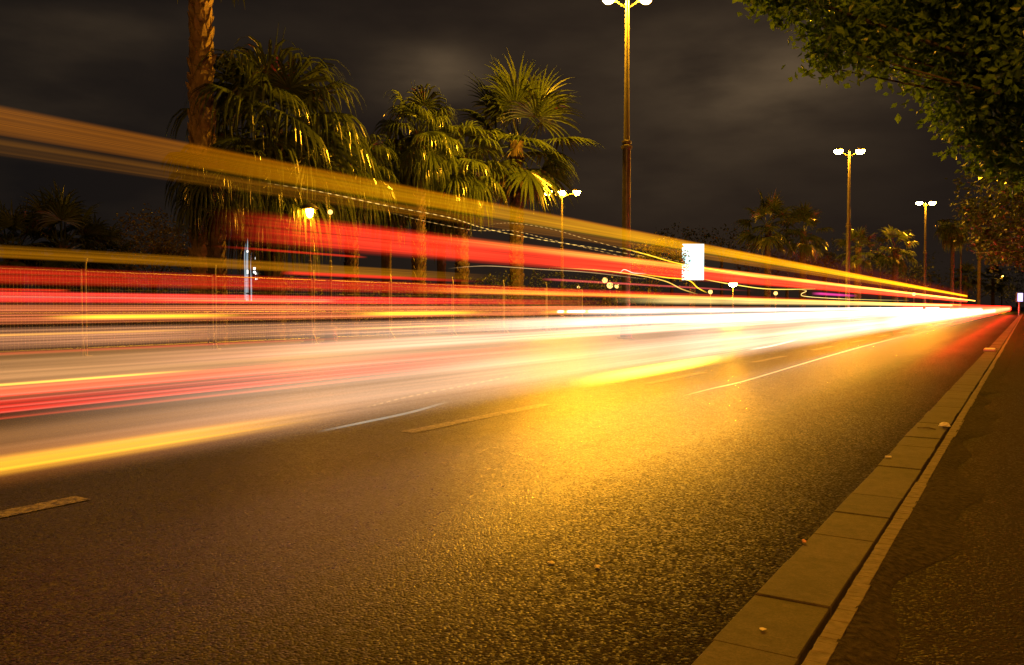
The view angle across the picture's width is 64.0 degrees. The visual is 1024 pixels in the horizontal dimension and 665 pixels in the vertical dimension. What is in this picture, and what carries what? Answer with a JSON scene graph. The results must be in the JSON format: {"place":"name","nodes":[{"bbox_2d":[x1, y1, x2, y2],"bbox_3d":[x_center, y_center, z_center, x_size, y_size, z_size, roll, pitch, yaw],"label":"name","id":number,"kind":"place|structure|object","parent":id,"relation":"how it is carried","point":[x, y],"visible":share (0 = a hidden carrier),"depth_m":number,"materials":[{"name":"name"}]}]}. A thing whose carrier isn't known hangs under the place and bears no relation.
{"place":"outdoors","nodes":[
{"label":"outdoors","id":0,"kind":"place"},
{"bbox_2d":[244,240,264,308],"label":"tower building","id":1,"kind":"structure","parent":0,"point":[251,288],"depth_m":419.75,"materials":[{"name":"white"}]},
{"bbox_2d":[0,312,1021,664],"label":"road","id":2,"kind":"structure","parent":0,"point":[446,500],"depth_m":5.08,"materials":[{"name":"grey asphalt"}]},
{"bbox_2d":[603,0,650,338],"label":"street lamp","id":3,"kind":"object","parent":2,"relation":"on","point":[625,324],"visible":1,"depth_m":28.36,"materials":[{"name":"metal"}]},
{"bbox_2d":[680,243,704,324],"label":"advertising panel","id":4,"kind":"object","parent":2,"relation":"on","point":[696,267],"visible":0.86,"depth_m":49.87,"materials":[{"name":"white plastic"}]},
{"bbox_2d":[834,147,864,322],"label":"street lamp","id":5,"kind":"object","parent":2,"relation":"on","point":[860,150],"visible":1,"depth_m":56.76,"materials":[{"name":"metal"}]},
{"bbox_2d":[833,225,881,320],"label":"palm tree","id":6,"kind":"object","parent":2,"relation":"on","point":[857,262],"visible":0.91,"depth_m":65.74,"materials":[{"name":"green plant"}]},
{"bbox_2d":[872,224,918,317],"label":"palm tree","id":7,"kind":"object","parent":2,"relation":"on","point":[895,261],"visible":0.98,"depth_m":83.67,"materials":[{"name":"green plant"}]},
{"bbox_2d":[912,292,915,315],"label":"garden lamp","id":8,"kind":"object","parent":2,"relation":"on","point":[913,312],"visible":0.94,"depth_m":94.97,"materials":[{"name":"paint"}]},
{"bbox_2d":[916,201,935,316],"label":"street lamp","id":9,"kind":"object","parent":2,"relation":"on","point":[924,268],"visible":0.99,"depth_m":85.36,"materials":[{"name":"metal"}]},
{"bbox_2d":[958,231,961,314],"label":"street lamp","id":10,"kind":"object","parent":2,"relation":"on","point":[960,284],"visible":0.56,"depth_m":112.81,"materials":[{"name":"metal"}]},
{"bbox_2d":[948,261,976,313],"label":"palm tree","id":11,"kind":"object","parent":2,"relation":"on","point":[965,269],"visible":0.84,"depth_m":129.69,"materials":[{"name":"green plant"}]},
{"bbox_2d":[968,229,985,313],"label":"palm tree","id":12,"kind":"object","parent":2,"relation":"on","point":[978,310],"visible":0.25,"depth_m":121.74,"materials":[{"name":"plant"}]},
{"bbox_2d":[0,307,1023,360],"bbox_3d":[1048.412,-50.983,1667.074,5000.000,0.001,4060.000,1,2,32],"label":"ground","id":13,"kind":"structure","parent":0,"point":[664,317],"depth_m":49.00,"materials":[{"name":"asphalt"}]},
{"bbox_2d":[0,198,59,346],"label":"palm tree","id":14,"kind":"object","parent":13,"relation":"on","point":[11,222],"visible":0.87,"depth_m":22.84,"materials":[{"name":"green plant"}]},
{"bbox_2d":[0,268,82,355],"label":"fence panel","id":15,"kind":"object","parent":13,"relation":"on","point":[60,313],"visible":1,"depth_m":17.76,"materials":[{"name":"metal"}]},
{"bbox_2d":[0,280,100,343],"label":"hedge bush","id":16,"kind":"object","parent":13,"relation":"on","point":[38,333],"visible":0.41,"depth_m":24.96,"materials":[{"name":"green plant"}]},
{"bbox_2d":[0,177,122,344],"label":"palm tree","id":17,"kind":"object","parent":13,"relation":"on","point":[61,209],"visible":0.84,"depth_m":23.82,"materials":[{"name":"green plant"}]},
{"bbox_2d":[71,213,144,341],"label":"palm tree","id":18,"kind":"object","parent":13,"relation":"on","point":[103,329],"visible":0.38,"depth_m":25.84,"materials":[{"name":"green plant"}]},
{"bbox_2d":[84,277,180,342],"bbox_3d":[-12.041,-0.597,25.976,3.436,2.602,2.294,1,2,32],"label":"hedge bush","id":19,"kind":"object","parent":13,"relation":"on","point":[135,338],"visible":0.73,"depth_m":25.89,"materials":[{"name":"plant"}]},
{"bbox_2d":[82,258,213,356],"bbox_3d":[-8.674,-0.617,19.756,0.590,2.223,3.711,1,2,32],"label":"fence panel","id":20,"kind":"object","parent":13,"relation":"on","point":[85,346],"visible":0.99,"depth_m":19.71,"materials":[{"name":"metal"}]},
{"bbox_2d":[104,203,192,340],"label":"tree","id":21,"kind":"object","parent":13,"relation":"on","point":[163,252],"visible":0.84,"depth_m":26.35,"materials":[{"name":"plant"}]},
{"bbox_2d":[177,0,244,344],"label":"palm tree","id":22,"kind":"object","parent":13,"relation":"on","point":[201,28],"visible":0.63,"depth_m":24.09,"materials":[{"name":"brown plant"}]},
{"bbox_2d":[158,145,272,345],"bbox_3d":[-8.458,-2.514,23.570,3.064,5.878,2.762,-1,2,-18],"label":"palm tree","id":23,"kind":"object","parent":13,"relation":"on","point":[209,198],"visible":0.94,"depth_m":23.08,"materials":[{"name":"green plant"}]},
{"bbox_2d":[172,279,258,336],"bbox_3d":[-9.908,-0.737,27.003,2.939,2.267,2.337,1,2,32],"label":"hedge bush","id":24,"kind":"object","parent":13,"relation":"on","point":[185,317],"visible":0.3,"depth_m":27.00,"materials":[{"name":"green plant"}]},
{"bbox_2d":[213,265,312,349],"bbox_3d":[-6.811,-0.710,22.718,0.590,2.223,3.711,1,2,32],"label":"fence panel","id":25,"kind":"object","parent":13,"relation":"on","point":[254,314],"visible":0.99,"depth_m":22.86,"materials":[{"name":"metal"}]},
{"bbox_2d":[165,23,385,341],"bbox_3d":[-7.324,-4.698,26.019,6.639,10.090,6.672,-2,2,-41],"label":"palm tree","id":26,"kind":"object","parent":13,"relation":"on","point":[302,170],"visible":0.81,"depth_m":24.89,"materials":[{"name":"green plant"}]},
{"bbox_2d":[244,274,332,338],"bbox_3d":[-7.808,-0.915,28.857,3.202,2.389,2.598,1,2,32],"label":"hedge bush","id":27,"kind":"object","parent":13,"relation":"on","point":[289,333],"visible":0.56,"depth_m":28.89,"materials":[{"name":"green plant"}]},
{"bbox_2d":[300,203,320,343],"bbox_3d":[-6.054,-1.773,24.569,0.600,4.210,0.585,0,2,0],"label":"park lamp","id":28,"kind":"object","parent":13,"relation":"on","point":[309,208],"visible":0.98,"depth_m":24.51,"materials":[{"name":"metal"}]},
{"bbox_2d":[321,210,340,342],"bbox_3d":[-5.505,-1.700,24.871,0.600,4.045,0.585,0,2,0],"label":"park lamp","id":29,"kind":"object","parent":13,"relation":"on","point":[331,335],"visible":0.99,"depth_m":24.82,"materials":[{"name":"metal"}]},
{"bbox_2d":[312,270,389,343],"bbox_3d":[-4.948,-0.802,25.680,0.590,2.223,3.711,1,2,32],"label":"fence panel","id":30,"kind":"object","parent":13,"relation":"on","point":[357,311],"visible":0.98,"depth_m":25.71,"materials":[{"name":"metal"}]},
{"bbox_2d":[320,281,390,335],"bbox_3d":[-6.178,-0.762,32.246,3.715,2.617,2.094,1,2,32],"label":"hedge bush","id":31,"kind":"object","parent":13,"relation":"on","point":[364,307],"visible":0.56,"depth_m":31.92,"materials":[{"name":"green plant"}]},
{"bbox_2d":[325,131,400,337],"bbox_3d":[-5.842,-3.474,29.845,3.691,7.405,3.535,0,2,-5],"label":"palm tree","id":32,"kind":"object","parent":13,"relation":"on","point":[364,212],"visible":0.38,"depth_m":29.75,"materials":[{"name":"green plant"}]},
{"bbox_2d":[349,148,427,334],"bbox_3d":[-5.083,-3.742,32.968,3.526,7.745,3.564,-1,2,-37],"label":"palm tree","id":33,"kind":"object","parent":13,"relation":"on","point":[398,219],"visible":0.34,"depth_m":32.74,"materials":[{"name":"green plant"}]},
{"bbox_2d":[373,79,464,335],"bbox_3d":[-3.702,-4.818,31.994,3.617,9.956,3.763,1,2,20],"label":"palm tree","id":34,"kind":"object","parent":13,"relation":"on","point":[421,162],"visible":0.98,"depth_m":31.60,"materials":[{"name":"green plant"}]},
{"bbox_2d":[388,274,451,339],"bbox_3d":[-3.086,-0.895,28.642,0.590,2.223,3.711,1,2,32],"label":"fence panel","id":35,"kind":"object","parent":13,"relation":"on","point":[405,295],"visible":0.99,"depth_m":28.46,"materials":[{"name":"metal"}]},
{"bbox_2d":[392,275,454,331],"bbox_3d":[-3.808,-0.972,35.040,3.232,2.952,2.407,0,2,15],"label":"hedge bush","id":36,"kind":"object","parent":13,"relation":"on","point":[409,307],"visible":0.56,"depth_m":34.71,"materials":[{"name":"green plant"}]},
{"bbox_2d":[404,146,495,331],"bbox_3d":[-3.111,-4.021,34.859,4.708,8.185,4.225,0,2,9],"label":"palm tree","id":37,"kind":"object","parent":13,"relation":"on","point":[437,236],"visible":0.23,"depth_m":34.25,"materials":[{"name":"green plant"}]},
{"bbox_2d":[426,120,508,333],"bbox_3d":[-2.030,-4.447,33.856,4.069,9.098,4.148,-1,2,-32],"label":"palm tree","id":38,"kind":"object","parent":13,"relation":"on","point":[458,190],"visible":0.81,"depth_m":33.35,"materials":[{"name":"green plant"}]},
{"bbox_2d":[450,277,503,336],"bbox_3d":[-1.223,-0.987,31.604,0.590,2.223,3.711,1,2,32],"label":"fence panel","id":39,"kind":"object","parent":13,"relation":"on","point":[496,308],"visible":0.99,"depth_m":31.80,"materials":[{"name":"metal"}]},
{"bbox_2d":[446,270,521,331],"bbox_3d":[-1.344,-1.146,37.170,4.045,3.333,2.406,1,2,18],"label":"hedge bush","id":40,"kind":"object","parent":13,"relation":"on","point":[486,318],"visible":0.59,"depth_m":36.82,"materials":[{"name":"green plant"}]},
{"bbox_2d":[440,47,602,330],"bbox_3d":[0.003,-6.511,37.772,7.888,12.981,7.281,1,2,33],"label":"palm tree","id":41,"kind":"object","parent":13,"relation":"on","point":[510,102],"visible":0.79,"depth_m":37.21,"materials":[{"name":"green plant"}]},
{"bbox_2d":[503,280,545,333],"bbox_3d":[0.640,-1.080,34.565,0.590,2.223,3.711,1,2,32],"label":"fence panel","id":42,"kind":"object","parent":13,"relation":"on","point":[523,315],"visible":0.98,"depth_m":35.01,"materials":[{"name":"metal"}]},
{"bbox_2d":[524,268,579,329],"bbox_3d":[1.451,-1.514,39.959,3.730,3.488,2.364,1,2,17],"label":"hedge bush","id":43,"kind":"object","parent":13,"relation":"on","point":[543,304],"visible":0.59,"depth_m":39.96,"materials":[{"name":"green plant"}]},
{"bbox_2d":[545,188,580,322],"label":"park lamp","id":44,"kind":"object","parent":13,"relation":"on","point":[562,316],"visible":0.64,"depth_m":54.80,"materials":[{"name":"metal"}]},
{"bbox_2d":[545,282,582,331],"bbox_3d":[2.502,-1.172,37.527,0.590,2.223,3.711,1,2,32],"label":"fence panel","id":45,"kind":"object","parent":13,"relation":"on","point":[562,311],"visible":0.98,"depth_m":37.47,"materials":[{"name":"metal"}]},
{"bbox_2d":[574,286,581,322],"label":"garden lamp","id":46,"kind":"object","parent":13,"relation":"on","point":[577,321],"visible":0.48,"depth_m":55.92,"materials":[{"name":"paint"}]},
{"bbox_2d":[560,271,631,327],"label":"hedge bush","id":47,"kind":"object","parent":13,"relation":"on","point":[595,315],"visible":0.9,"depth_m":42.96,"materials":[{"name":"green plant"}]},
{"bbox_2d":[601,277,608,323],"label":"garden lamp","id":48,"kind":"object","parent":13,"relation":"on","point":[604,280],"visible":0.76,"depth_m":51.94,"materials":[{"name":"paint"}]},
{"bbox_2d":[607,282,612,323],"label":"garden lamp","id":49,"kind":"object","parent":13,"relation":"on","point":[611,317],"visible":0.48,"depth_m":53.90,"materials":[{"name":"paint"}]},
{"bbox_2d":[614,284,620,322],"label":"garden lamp","id":50,"kind":"object","parent":13,"relation":"on","point":[617,315],"visible":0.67,"depth_m":55.92,"materials":[{"name":"paint"}]},
{"bbox_2d":[612,268,666,326],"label":"hedge bush","id":51,"kind":"object","parent":13,"relation":"on","point":[639,312],"visible":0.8,"depth_m":45.85,"materials":[{"name":"green plant"}]},
{"bbox_2d":[630,232,690,325],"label":"tree","id":52,"kind":"object","parent":13,"relation":"on","point":[660,246],"visible":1,"depth_m":46.48,"materials":[{"name":"plant"}]},
{"bbox_2d":[654,222,688,313],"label":"park tree","id":53,"kind":"object","parent":13,"relation":"on","point":[671,292],"visible":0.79,"depth_m":120.06,"materials":[{"name":"green plant"}]},
{"bbox_2d":[677,225,718,313],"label":"park tree","id":54,"kind":"object","parent":13,"relation":"on","point":[688,234],"visible":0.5,"depth_m":124.70,"materials":[{"name":"green plant"}]},
{"bbox_2d":[706,289,713,321],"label":"garden lamp","id":55,"kind":"object","parent":13,"relation":"on","point":[710,316],"visible":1,"depth_m":59.92,"materials":[{"name":"paint"}]},
{"bbox_2d":[695,224,744,313],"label":"park tree","id":56,"kind":"object","parent":13,"relation":"on","point":[721,284],"visible":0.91,"depth_m":120.02,"materials":[{"name":"green plant"}]},
{"bbox_2d":[729,281,736,321],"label":"garden lamp","id":57,"kind":"object","parent":13,"relation":"on","point":[732,284],"visible":1,"depth_m":59.86,"materials":[{"name":"paint"}]},
{"bbox_2d":[716,232,782,313],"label":"park tree","id":58,"kind":"object","parent":13,"relation":"on","point":[748,288],"visible":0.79,"depth_m":119.99,"materials":[{"name":"green plant"}]},
{"bbox_2d":[731,188,802,318],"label":"palm tree","id":59,"kind":"object","parent":13,"relation":"on","point":[767,241],"visible":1,"depth_m":77.61,"materials":[{"name":"green plant"}]},
{"bbox_2d":[772,291,778,320],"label":"garden lamp","id":60,"kind":"object","parent":13,"relation":"on","point":[775,316],"visible":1,"depth_m":65.91,"materials":[{"name":"paint"}]},
{"bbox_2d":[751,244,824,314],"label":"park tree","id":61,"kind":"object","parent":13,"relation":"on","point":[787,287],"visible":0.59,"depth_m":117.98,"materials":[{"name":"green plant"}]},
{"bbox_2d":[773,200,832,317],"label":"palm tree","id":62,"kind":"object","parent":13,"relation":"on","point":[805,246],"visible":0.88,"depth_m":80.64,"materials":[{"name":"green plant"}]},
{"bbox_2d":[798,238,844,314],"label":"park tree","id":63,"kind":"object","parent":13,"relation":"on","point":[825,288],"visible":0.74,"depth_m":111.99,"materials":[{"name":"green plant"}]},
{"bbox_2d":[807,249,866,314],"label":"park tree","id":64,"kind":"object","parent":13,"relation":"on","point":[838,289],"visible":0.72,"depth_m":110.01,"materials":[{"name":"green plant"}]},
{"bbox_2d":[691,312,1023,664],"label":"kerb","id":65,"kind":"structure","parent":13,"relation":"on","point":[791,605],"depth_m":3.16,"materials":[{"name":"concrete"}]},
{"bbox_2d":[939,422,950,427],"bbox_3d":[3.497,0.748,6.621,0.087,0.048,0.080,0,2,-3],"label":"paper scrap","id":66,"kind":"object","parent":65,"relation":"on","point":[944,424],"visible":1,"depth_m":6.61,"materials":[{"name":"white paper"}]},
{"bbox_2d":[850,244,913,314],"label":"park tree","id":67,"kind":"object","parent":13,"relation":"on","point":[879,309],"visible":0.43,"depth_m":117.96,"materials":[{"name":"green plant"}]},
{"bbox_2d":[877,256,934,313],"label":"park tree","id":68,"kind":"object","parent":13,"relation":"on","point":[905,290],"visible":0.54,"depth_m":119.98,"materials":[{"name":"green plant"}]},
{"bbox_2d":[908,252,958,313],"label":"park tree","id":69,"kind":"object","parent":13,"relation":"on","point":[931,297],"visible":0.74,"depth_m":129.97,"materials":[{"name":"green plant"}]},
{"bbox_2d":[933,219,969,314],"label":"palm tree","id":70,"kind":"object","parent":13,"relation":"on","point":[947,231],"visible":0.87,"depth_m":107.45,"materials":[{"name":"green plant"}]},
{"bbox_2d":[936,266,1015,304],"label":"park tree","id":71,"kind":"object","parent":13,"relation":"on","point":[948,287],"visible":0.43,"depth_m":189.66,"materials":[{"name":"green plant"}]},
{"bbox_2d":[981,261,1012,312],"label":"palm tree","id":72,"kind":"object","parent":13,"relation":"on","point":[991,288],"visible":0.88,"depth_m":149.65,"materials":[{"name":"green plant"}]},
{"bbox_2d":[983,264,1023,310],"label":"park tree","id":73,"kind":"object","parent":13,"relation":"on","point":[1017,283],"visible":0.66,"depth_m":209.42,"materials":[{"name":"green plant"}]},
{"bbox_2d":[0,0,1023,306],"label":"sky","id":74,"kind":"structure","parent":0,"point":[91,91],"materials":[{"name":"black"}]},
{"bbox_2d":[890,319,1023,664],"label":"pavement","id":75,"kind":"structure","parent":0,"point":[963,604],"depth_m":3.02,"materials":[{"name":"grey asphalt"}]},
{"bbox_2d":[732,0,1023,199],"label":"street tree","id":76,"kind":"object","parent":75,"relation":"on","point":[969,54],"visible":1,"depth_m":8.56,"materials":[{"name":"green plant"}]},
{"bbox_2d":[801,314,1022,664],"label":"kerb edging","id":77,"kind":"object","parent":75,"relation":"on","point":[826,643],"visible":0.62,"depth_m":3.12,"materials":[{"name":"concrete"}]},
{"bbox_2d":[827,313,1023,664],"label":"pavement verge","id":78,"kind":"structure","parent":75,"relation":"on","point":[929,533],"depth_m":3.48,"materials":[{"name":"grey asphalt"}]},
{"bbox_2d":[944,137,1023,271],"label":"street tree","id":79,"kind":"object","parent":75,"relation":"on","point":[997,210],"visible":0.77,"depth_m":17.38,"materials":[{"name":"green plant"}]},
{"bbox_2d":[976,222,1023,272],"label":"street tree","id":80,"kind":"object","parent":75,"relation":"on","point":[992,259],"visible":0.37,"depth_m":36.19,"materials":[{"name":"green plant"}]},
{"bbox_2d":[983,348,995,350],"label":"concrete block","id":81,"kind":"structure","parent":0,"point":[989,349],"depth_m":18.08,"materials":[{"name":"concrete"}]},
{"bbox_2d":[1016,293,1022,315],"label":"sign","id":82,"kind":"object","parent":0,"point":[1019,298],"visible":0.92,"depth_m":94.89,"materials":[{"name":"white"}]}
]}

